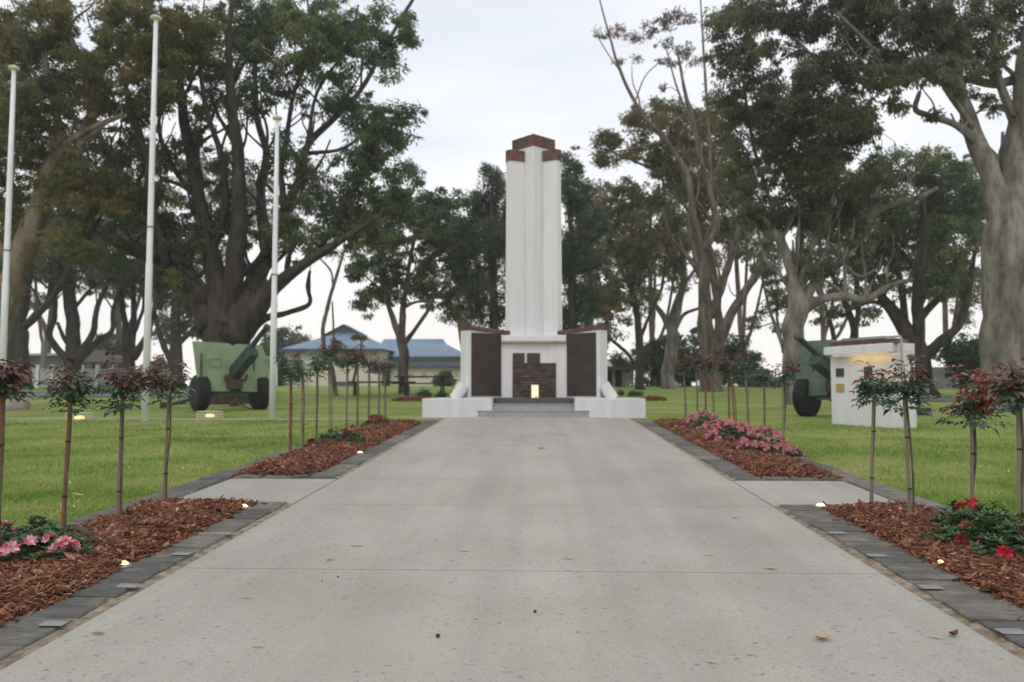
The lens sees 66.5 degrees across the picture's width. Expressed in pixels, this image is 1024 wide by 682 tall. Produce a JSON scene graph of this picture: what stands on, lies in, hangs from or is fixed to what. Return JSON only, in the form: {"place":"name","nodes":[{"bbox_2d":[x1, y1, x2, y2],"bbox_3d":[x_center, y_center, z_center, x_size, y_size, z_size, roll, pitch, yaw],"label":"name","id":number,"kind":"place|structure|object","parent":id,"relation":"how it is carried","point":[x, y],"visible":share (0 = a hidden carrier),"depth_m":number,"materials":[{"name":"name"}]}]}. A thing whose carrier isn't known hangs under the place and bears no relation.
{"place":"outdoors","nodes":[
{"label":"outdoors","id":0,"kind":"place"},
{"bbox_2d":[83,350,122,368],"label":"gazebo","id":1,"kind":"object","parent":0,"point":[94,358],"visible":0.25,"depth_m":52.52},
{"bbox_2d":[19,392,276,396],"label":"road","id":2,"kind":"structure","parent":0,"point":[37,394],"depth_m":31.52,"materials":[{"name":"grey asphalt"}]},
{"bbox_2d":[0,0,1022,385],"label":"sky","id":3,"kind":"structure","parent":0,"point":[488,75],"materials":[{"name":"white"}]},
{"bbox_2d":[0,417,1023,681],"bbox_3d":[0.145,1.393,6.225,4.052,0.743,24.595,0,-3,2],"label":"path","id":4,"kind":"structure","parent":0,"point":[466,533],"depth_m":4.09,"materials":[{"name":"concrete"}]},
{"bbox_2d":[1,386,1023,536],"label":"lawn","id":5,"kind":"structure","parent":0,"point":[672,406],"depth_m":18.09,"materials":[{"name":"green plant"}]},
{"bbox_2d":[0,65,19,374],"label":"flagpole","id":6,"kind":"object","parent":5,"relation":"on","point":[7,250],"visible":0.81,"depth_m":17.82,"materials":[{"name":"white metal"}]},
{"bbox_2d":[5,394,29,410],"bbox_3d":[-13.912,1.816,21.309,1.430,0.870,1.065,0,-3,2],"label":"boulder","id":7,"kind":"object","parent":5,"relation":"on","point":[14,404],"visible":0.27,"depth_m":21.04,"materials":[{"name":"stone"}]},
{"bbox_2d":[0,236,62,390],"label":"street tree","id":8,"kind":"object","parent":5,"relation":"on","point":[11,351],"visible":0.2,"depth_m":39.06,"materials":[{"name":"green plant"}]},
{"bbox_2d":[40,341,46,368],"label":"post","id":9,"kind":"object","parent":5,"relation":"on","point":[43,358],"visible":0.49,"depth_m":55.23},
{"bbox_2d":[0,209,97,388],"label":"street tree","id":10,"kind":"object","parent":5,"relation":"on","point":[24,324],"visible":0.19,"depth_m":43.90,"materials":[{"name":"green plant"}]},
{"bbox_2d":[0,189,117,352],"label":"gum tree","id":11,"kind":"object","parent":5,"relation":"on","point":[42,324],"visible":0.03,"depth_m":61.61,"materials":[{"name":"green plant"}]},
{"bbox_2d":[29,353,121,368],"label":"shed","id":12,"kind":"structure","parent":5,"relation":"on","point":[52,359],"depth_m":57.32,"materials":[{"name":"metal"}]},
{"bbox_2d":[37,217,139,388],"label":"street tree","id":13,"kind":"object","parent":5,"relation":"on","point":[77,350],"visible":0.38,"depth_m":44.83,"materials":[{"name":"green plant"}]},
{"bbox_2d":[31,365,169,387],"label":"paling fence","id":14,"kind":"object","parent":5,"relation":"on","point":[39,375],"visible":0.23,"depth_m":47.95,"materials":[{"name":"white paint"}]},
{"bbox_2d":[94,332,121,368],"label":"tree","id":15,"kind":"object","parent":5,"relation":"on","point":[118,347],"visible":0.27,"depth_m":63.09,"materials":[{"name":"green plant"}]},
{"bbox_2d":[0,0,230,346],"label":"gum tree","id":16,"kind":"object","parent":5,"relation":"on","point":[59,166],"visible":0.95,"depth_m":22.52,"materials":[{"name":"green plant"}]},
{"bbox_2d":[75,169,183,351],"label":"gum tree","id":17,"kind":"object","parent":5,"relation":"on","point":[118,327],"visible":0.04,"depth_m":65.43,"materials":[{"name":"green plant"}]},
{"bbox_2d":[103,228,172,387],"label":"street tree","id":18,"kind":"object","parent":5,"relation":"on","point":[131,351],"visible":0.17,"depth_m":46.81,"materials":[{"name":"brown plant"}]},
{"bbox_2d":[141,14,161,420],"bbox_3d":[-7.946,-2.669,17.161,0.245,9.199,0.245,0,-3,2],"label":"flagpole","id":19,"kind":"object","parent":5,"relation":"on","point":[156,19],"visible":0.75,"depth_m":17.11,"materials":[{"name":"white metal"}]},
{"bbox_2d":[133,227,202,388],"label":"street tree","id":20,"kind":"object","parent":5,"relation":"on","point":[176,325],"visible":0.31,"depth_m":45.76,"materials":[{"name":"green plant"}]},
{"bbox_2d":[5,418,422,419],"bbox_3d":[-7.905,1.744,17.350,11.900,0.037,0.270,0,-3,2],"label":"mowing strip","id":21,"kind":"object","parent":5,"relation":"on","point":[169,418],"visible":0.5,"depth_m":17.26,"materials":[{"name":"concrete"}]},
{"bbox_2d":[160,324,269,410],"bbox_3d":[-7.687,0.764,21.116,2.260,2.245,4.222,3,-4,-40],"label":"field gun","id":22,"kind":"object","parent":5,"relation":"on","point":[237,370],"visible":0.98,"depth_m":20.56,"materials":[{"name":"green paint"}]},
{"bbox_2d":[40,0,428,404],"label":"gum tree","id":23,"kind":"object","parent":5,"relation":"on","point":[227,303],"visible":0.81,"depth_m":24.93,"materials":[{"name":"green plant"}]},
{"bbox_2d":[151,155,342,347],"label":"gum tree","id":24,"kind":"object","parent":5,"relation":"on","point":[251,188],"visible":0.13,"depth_m":63.15,"materials":[{"name":"green plant"}]},
{"bbox_2d":[269,115,281,419],"bbox_3d":[-5.284,-1.572,17.376,0.224,7.013,0.224,0,-3,2],"label":"flagpole","id":25,"kind":"object","parent":5,"relation":"on","point":[274,316],"visible":0.96,"depth_m":17.32,"materials":[{"name":"white metal"}]},
{"bbox_2d":[259,324,311,356],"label":"tree","id":26,"kind":"object","parent":5,"relation":"on","point":[283,332],"visible":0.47,"depth_m":75.19,"materials":[{"name":"green plant"}]},
{"bbox_2d":[316,338,340,433],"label":"standard rose","id":27,"kind":"object","parent":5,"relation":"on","point":[328,351],"visible":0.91,"depth_m":13.65,"materials":[{"name":"plant"}]},
{"bbox_2d":[320,238,367,395],"bbox_3d":[-7.049,-1.141,31.383,2.783,7.011,1.456,0,-3,2],"label":"young gum","id":28,"kind":"object","parent":5,"relation":"on","point":[341,348],"visible":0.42,"depth_m":31.29,"materials":[{"name":"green plant"}]},
{"bbox_2d":[346,344,368,426],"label":"standard rose","id":29,"kind":"object","parent":5,"relation":"on","point":[358,358],"visible":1,"depth_m":14.95,"materials":[{"name":"green plant"}]},
{"bbox_2d":[276,324,460,385],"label":"building","id":30,"kind":"structure","parent":5,"relation":"on","point":[430,357],"depth_m":59.47,"materials":[{"name":"beige paint"}]},
{"bbox_2d":[360,350,379,420],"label":"standard rose","id":31,"kind":"object","parent":5,"relation":"on","point":[367,363],"visible":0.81,"depth_m":15.45,"materials":[{"name":"plant"}]},
{"bbox_2d":[370,355,388,418],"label":"standard rose","id":32,"kind":"object","parent":5,"relation":"on","point":[378,367],"visible":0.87,"depth_m":16.25,"materials":[{"name":"plant"}]},
{"bbox_2d":[347,381,415,395],"bbox_3d":[-5.127,1.864,30.656,2.600,0.565,0.600,0,-3,2],"label":"bench","id":33,"kind":"object","parent":5,"relation":"on","point":[406,388],"visible":0.88,"depth_m":30.39,"materials":[{"name":"brown wood"}]},
{"bbox_2d":[375,356,394,416],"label":"standard rose","id":34,"kind":"object","parent":5,"relation":"on","point":[389,366],"visible":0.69,"depth_m":16.85,"materials":[{"name":"plant"}]},
{"bbox_2d":[344,186,487,392],"bbox_3d":[-4.405,-2.349,35.393,7.314,9.765,3.818,-1,-4,21],"label":"gum tree","id":35,"kind":"object","parent":5,"relation":"on","point":[424,223],"visible":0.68,"depth_m":35.09,"materials":[{"name":"green plant"}]},
{"bbox_2d":[392,376,451,394],"bbox_3d":[-3.799,1.879,33.112,2.300,0.788,1.660,0,-3,2],"label":"picnic table","id":36,"kind":"object","parent":5,"relation":"on","point":[440,384],"visible":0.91,"depth_m":32.77,"materials":[{"name":"brown wood"}]},
{"bbox_2d":[432,368,457,385],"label":"bush","id":37,"kind":"object","parent":5,"relation":"on","point":[451,379],"visible":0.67,"depth_m":55.83,"materials":[{"name":"green plant"}]},
{"bbox_2d":[414,214,504,347],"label":"gum tree","id":38,"kind":"object","parent":5,"relation":"on","point":[462,321],"visible":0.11,"depth_m":58.04,"materials":[{"name":"green plant"}]},
{"bbox_2d":[444,161,505,329],"bbox_3d":[-1.198,-2.726,33.291,3.513,10.276,3.008,0,-3,2],"label":"pine tree","id":39,"kind":"object","parent":5,"relation":"on","point":[482,227],"visible":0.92,"depth_m":33.08,"materials":[{"name":"green plant"}]},
{"bbox_2d":[0,421,1023,669],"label":"mortar bed","id":40,"kind":"object","parent":5,"relation":"on","point":[872,563],"visible":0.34,"depth_m":4.26,"materials":[{"name":"grey concrete"}]},
{"bbox_2d":[232,418,422,476],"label":"mulch","id":41,"kind":"object","parent":40,"relation":"on","point":[327,452],"visible":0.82,"depth_m":9.79,"materials":[{"name":"brown plant"}]},
{"bbox_2d":[275,354,307,452],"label":"standard rose","id":42,"kind":"object","parent":41,"relation":"on","point":[287,370],"visible":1,"depth_m":9.84,"materials":[{"name":"plant"}]},
{"bbox_2d":[289,350,317,447],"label":"standard rose","id":43,"kind":"object","parent":41,"relation":"on","point":[302,399],"visible":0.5,"depth_m":10.69,"materials":[{"name":"plant"}]},
{"bbox_2d":[304,350,331,441],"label":"standard rose","id":44,"kind":"object","parent":41,"relation":"on","point":[319,366],"visible":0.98,"depth_m":11.02,"materials":[{"name":"plant"}]},
{"bbox_2d":[318,427,346,441],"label":"flowering shrub","id":45,"kind":"object","parent":41,"relation":"on","point":[328,436],"visible":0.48,"depth_m":11.49,"materials":[{"name":"green plant"}]},
{"bbox_2d":[335,350,356,427],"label":"standard rose","id":46,"kind":"object","parent":41,"relation":"on","point":[345,363],"visible":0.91,"depth_m":14.95,"materials":[{"name":"plant"}]},
{"bbox_2d":[333,424,365,443],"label":"flowering shrub","id":47,"kind":"object","parent":41,"relation":"on","point":[349,436],"visible":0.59,"depth_m":11.18,"materials":[{"name":"green plant"}]},
{"bbox_2d":[360,414,388,426],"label":"flowering shrub","id":48,"kind":"object","parent":41,"relation":"on","point":[376,419],"visible":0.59,"depth_m":14.59,"materials":[{"name":"green plant"}]},
{"bbox_2d":[0,420,1023,659],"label":"stone edging","id":49,"kind":"object","parent":40,"relation":"on","point":[972,604],"visible":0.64,"depth_m":4.93,"materials":[{"name":"grey stone"}]},
{"bbox_2d":[37,620,69,625],"bbox_3d":[-2.066,1.273,3.522,0.110,0.004,0.068,0,-2,2],"label":"name plate","id":50,"kind":"object","parent":49,"relation":"on","point":[54,622],"visible":1,"depth_m":3.51,"materials":[{"name":"metal"}]},
{"bbox_2d":[994,628,1023,633],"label":"name plate","id":51,"kind":"object","parent":49,"relation":"on","point":[1010,630],"visible":1,"depth_m":3.41,"materials":[{"name":"metal"}]},
{"bbox_2d":[653,417,843,478],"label":"mulch","id":52,"kind":"object","parent":40,"relation":"on","point":[754,460],"visible":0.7,"depth_m":9.32,"materials":[{"name":"brown plant"}]},
{"bbox_2d":[674,353,692,415],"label":"standard rose","id":53,"kind":"object","parent":52,"relation":"on","point":[683,366],"visible":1,"depth_m":15.89,"materials":[{"name":"plant"}]},
{"bbox_2d":[681,409,718,428],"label":"flowering shrub","id":54,"kind":"object","parent":52,"relation":"on","point":[707,420],"visible":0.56,"depth_m":13.49,"materials":[{"name":"pink plant"}]},
{"bbox_2d":[704,418,756,441],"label":"flowering shrub","id":55,"kind":"object","parent":52,"relation":"on","point":[726,426],"visible":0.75,"depth_m":11.41,"materials":[{"name":"pink plant"}]},
{"bbox_2d":[736,425,795,455],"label":"flowering shrub","id":56,"kind":"object","parent":52,"relation":"on","point":[746,441],"visible":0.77,"depth_m":9.89,"materials":[{"name":"pink plant"}]},
{"bbox_2d":[766,357,804,455],"bbox_3d":[3.356,0.889,9.496,0.433,1.391,0.412,-3,-4,40],"label":"standard rose","id":57,"kind":"object","parent":52,"relation":"on","point":[786,375],"visible":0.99,"depth_m":9.52,"materials":[{"name":"plant"}]},
{"bbox_2d":[821,497,1023,619],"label":"mulch","id":58,"kind":"object","parent":40,"relation":"on","point":[998,577],"visible":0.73,"depth_m":4.74,"materials":[{"name":"brown plant"}]},
{"bbox_2d":[849,360,896,502],"bbox_3d":[2.979,0.822,6.372,0.348,1.338,0.376,2,-4,-36],"label":"standard rose","id":59,"kind":"object","parent":58,"relation":"on","point":[866,388],"visible":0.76,"depth_m":6.37,"materials":[{"name":"plant"}]},
{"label":"soil","id":60,"kind":"structure","parent":40,"relation":"on","visible":0},
{"bbox_2d":[0,513,99,564],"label":"flowering shrub","id":61,"kind":"object","parent":60,"relation":"on","point":[13,539],"visible":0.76,"depth_m":4.48,"materials":[{"name":"pink plant"}]},
{"bbox_2d":[86,340,165,515],"bbox_3d":[-2.865,0.741,5.769,0.499,1.478,0.501,-2,-4,26],"label":"standard rose","id":62,"kind":"object","parent":60,"relation":"on","point":[135,386],"visible":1,"depth_m":5.70,"materials":[{"name":"plant"}]},
{"bbox_2d":[0,495,266,626],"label":"mulch","id":63,"kind":"object","parent":60,"relation":"on","point":[134,533],"visible":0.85,"depth_m":4.74,"materials":[{"name":"brown plant"}]},
{"bbox_2d":[0,358,35,546],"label":"standard rose","id":64,"kind":"object","parent":63,"relation":"on","point":[11,381],"visible":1,"depth_m":4.42,"materials":[{"name":"green plant"}]},
{"bbox_2d":[32,355,103,529],"bbox_3d":[-3.130,0.782,5.494,0.454,1.377,0.503,0,-3,2],"label":"standard rose","id":65,"kind":"object","parent":63,"relation":"on","point":[72,394],"visible":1,"depth_m":5.50,"materials":[{"name":"green plant"}]},
{"bbox_2d":[139,354,196,497],"bbox_3d":[-2.948,0.808,6.660,0.505,1.396,0.437,-3,-4,39],"label":"standard rose","id":66,"kind":"object","parent":63,"relation":"on","point":[163,385],"visible":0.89,"depth_m":6.66,"materials":[{"name":"plant"}]},
{"bbox_2d":[422,134,645,417],"bbox_3d":[0.541,-1.633,19.436,5.075,7.240,3.377,0,-3,2],"label":"war memorial","id":67,"kind":"object","parent":5,"relation":"on","point":[532,343],"visible":0.96,"depth_m":19.03,"materials":[{"name":"stone"}]},
{"bbox_2d":[561,150,613,329],"bbox_3d":[2.767,-2.933,33.108,3.269,10.661,2.926,0,-3,2],"label":"pine tree","id":68,"kind":"object","parent":5,"relation":"on","point":[586,229],"visible":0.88,"depth_m":32.91,"materials":[{"name":"green plant"}]},
{"bbox_2d":[563,178,647,348],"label":"gum tree","id":69,"kind":"object","parent":5,"relation":"on","point":[597,190],"visible":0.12,"depth_m":60.21,"materials":[{"name":"green plant"}]},
{"bbox_2d":[607,350,634,385],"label":"bush","id":70,"kind":"object","parent":5,"relation":"on","point":[619,360],"visible":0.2,"depth_m":57.36,"materials":[{"name":"green plant"}]},
{"bbox_2d":[607,359,634,386],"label":"shed","id":71,"kind":"structure","parent":5,"relation":"on","point":[618,376],"depth_m":49.93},
{"bbox_2d":[576,174,672,389],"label":"gum tree","id":72,"kind":"object","parent":5,"relation":"on","point":[634,242],"visible":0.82,"depth_m":41.64,"materials":[{"name":"green plant"}]},
{"bbox_2d":[629,334,692,386],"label":"bush","id":73,"kind":"object","parent":5,"relation":"on","point":[654,352],"visible":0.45,"depth_m":50.99,"materials":[{"name":"green plant"}]},
{"bbox_2d":[570,94,755,385],"bbox_3d":[7.886,-5.179,39.889,9.873,15.711,4.813,0,-3,2],"label":"gum tree","id":74,"kind":"object","parent":5,"relation":"on","point":[657,157],"visible":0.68,"depth_m":39.66,"materials":[{"name":"green plant"}]},
{"bbox_2d":[621,179,706,385],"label":"gum tree","id":75,"kind":"object","parent":5,"relation":"on","point":[652,318],"visible":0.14,"depth_m":61.71,"materials":[{"name":"green plant"}]},
{"bbox_2d":[635,161,697,388],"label":"gum tree","id":76,"kind":"object","parent":5,"relation":"on","point":[672,322],"visible":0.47,"depth_m":43.63,"materials":[{"name":"green plant"}]},
{"bbox_2d":[676,326,699,385],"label":"bush","id":77,"kind":"object","parent":5,"relation":"on","point":[695,343],"visible":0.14,"depth_m":54.65,"materials":[{"name":"green plant"}]},
{"bbox_2d":[591,0,787,391],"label":"gum tree","id":78,"kind":"object","parent":5,"relation":"on","point":[712,341],"visible":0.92,"depth_m":37.52,"materials":[{"name":"brown plant"}]},
{"bbox_2d":[689,348,706,418],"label":"standard rose","id":79,"kind":"object","parent":5,"relation":"on","point":[699,359],"visible":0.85,"depth_m":16.44,"materials":[{"name":"plant"}]},
{"bbox_2d":[695,353,715,417],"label":"standard rose","id":80,"kind":"object","parent":5,"relation":"on","point":[704,375],"visible":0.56,"depth_m":15.61,"materials":[{"name":"green plant"}]},
{"bbox_2d":[702,355,720,412],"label":"standard rose","id":81,"kind":"object","parent":5,"relation":"on","point":[709,364],"visible":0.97,"depth_m":14.84,"materials":[{"name":"plant"}]},
{"bbox_2d":[712,356,737,418],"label":"standard rose","id":82,"kind":"object","parent":5,"relation":"on","point":[728,384],"visible":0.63,"depth_m":14.38,"materials":[{"name":"plant"}]},
{"bbox_2d":[714,353,740,421],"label":"standard rose","id":83,"kind":"object","parent":5,"relation":"on","point":[730,373],"visible":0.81,"depth_m":14.17,"materials":[{"name":"green plant"}]},
{"bbox_2d":[697,332,766,386],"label":"bush","id":84,"kind":"object","parent":5,"relation":"on","point":[731,348],"visible":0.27,"depth_m":52.91,"materials":[{"name":"green plant"}]},
{"bbox_2d":[733,349,760,425],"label":"standard rose","id":85,"kind":"object","parent":5,"relation":"on","point":[750,368],"visible":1,"depth_m":13.74,"materials":[{"name":"plant"}]},
{"bbox_2d":[707,172,791,350],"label":"gum tree","id":86,"kind":"object","parent":5,"relation":"on","point":[739,254],"visible":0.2,"depth_m":57.45,"materials":[{"name":"green plant"}]},
{"bbox_2d":[738,367,781,387],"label":"bush","id":87,"kind":"object","parent":5,"relation":"on","point":[750,381],"visible":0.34,"depth_m":48.79,"materials":[{"name":"green plant"}]},
{"bbox_2d":[752,364,771,434],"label":"standard rose","id":88,"kind":"object","parent":5,"relation":"on","point":[761,376],"visible":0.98,"depth_m":12.77,"materials":[{"name":"plant"}]},
{"bbox_2d":[742,239,787,352],"bbox_3d":[11.053,-1.038,33.480,2.390,6.904,2.177,0,-3,2],"label":"gum tree","id":89,"kind":"object","parent":5,"relation":"on","point":[775,299],"visible":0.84,"depth_m":33.67,"materials":[{"name":"green plant"}]},
{"bbox_2d":[699,1,938,404],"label":"gum tree","id":90,"kind":"object","parent":5,"relation":"on","point":[823,159],"visible":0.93,"depth_m":23.70,"materials":[{"name":"green plant"}]},
{"bbox_2d":[775,170,898,339],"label":"gum tree","id":91,"kind":"object","parent":5,"relation":"on","point":[819,251],"visible":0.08,"depth_m":54.29,"materials":[{"name":"green plant"}]},
{"bbox_2d":[808,258,878,340],"bbox_3d":[15.156,-0.888,35.454,3.086,6.789,2.129,0,-3,2],"label":"street tree","id":92,"kind":"object","parent":5,"relation":"on","point":[831,313],"visible":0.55,"depth_m":35.44,"materials":[{"name":"green plant"}]},
{"bbox_2d":[792,333,930,416],"bbox_3d":[7.564,0.844,17.845,4.449,1.848,2.260,3,-5,-44],"label":"field gun","id":93,"kind":"object","parent":5,"relation":"on","point":[811,391],"visible":0.41,"depth_m":17.97,"materials":[{"name":"green paint"}]},
{"bbox_2d":[824,335,916,428],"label":"memorial wall","id":94,"kind":"structure","parent":5,"relation":"on","point":[882,352],"depth_m":15.30,"materials":[{"name":"concrete"}]},
{"bbox_2d":[720,0,1023,410],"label":"gum tree","id":95,"kind":"object","parent":5,"relation":"on","point":[948,60],"visible":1,"depth_m":21.00,"materials":[{"name":"green plant"}]},
{"bbox_2d":[834,143,985,395],"bbox_3d":[16.290,-2.849,31.837,7.346,10.697,4.154,1,-4,-21],"label":"street tree","id":96,"kind":"object","parent":5,"relation":"on","point":[933,232],"visible":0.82,"depth_m":31.15,"materials":[{"name":"green plant"}]},
{"bbox_2d":[873,143,985,365],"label":"gum tree","id":97,"kind":"object","parent":5,"relation":"on","point":[958,304],"visible":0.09,"depth_m":48.82,"materials":[{"name":"green plant"}]},
{"bbox_2d":[932,367,977,388],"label":"timber fence","id":98,"kind":"object","parent":5,"relation":"on","point":[937,373],"visible":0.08,"depth_m":43.08,"materials":[{"name":"grey wood"}]},
{"bbox_2d":[931,332,980,392],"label":"bush","id":99,"kind":"object","parent":5,"relation":"on","point":[966,354],"visible":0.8,"depth_m":30.35,"materials":[{"name":"green plant"}]},
{"bbox_2d":[180,478,894,505],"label":"side path","id":100,"kind":"structure","parent":0,"point":[775,493],"depth_m":7.34,"materials":[{"name":"concrete"}]},
{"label":"soil","id":101,"kind":"structure","parent":0,"visible":0},
{"bbox_2d":[869,354,940,511],"bbox_3d":[2.919,0.783,5.784,0.449,1.380,0.462,0,-3,2],"label":"standard rose","id":102,"kind":"object","parent":101,"relation":"on","point":[914,388],"visible":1,"depth_m":5.78,"materials":[{"name":"plant"}]},
{"bbox_2d":[917,496,1020,547],"bbox_3d":[2.885,1.180,4.884,0.634,0.409,0.603,0,-3,2],"label":"flowering shrub","id":103,"kind":"object","parent":101,"relation":"on","point":[964,514],"visible":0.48,"depth_m":4.85,"materials":[{"name":"green plant"}]},
{"bbox_2d":[929,361,1013,510],"bbox_3d":[3.093,0.798,5.250,0.446,1.316,0.459,0,-3,2],"label":"standard rose","id":104,"kind":"object","parent":101,"relation":"on","point":[973,406],"visible":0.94,"depth_m":5.25,"materials":[{"name":"plant"}]},
{"bbox_2d":[952,506,1023,558],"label":"flowering shrub","id":105,"kind":"object","parent":101,"relation":"on","point":[1009,532],"visible":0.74,"depth_m":4.54,"materials":[{"name":"green plant"}]},
{"bbox_2d":[980,358,1023,543],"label":"standard rose","id":106,"kind":"object","parent":101,"relation":"on","point":[1015,399],"visible":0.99,"depth_m":4.75,"materials":[{"name":"plant"}]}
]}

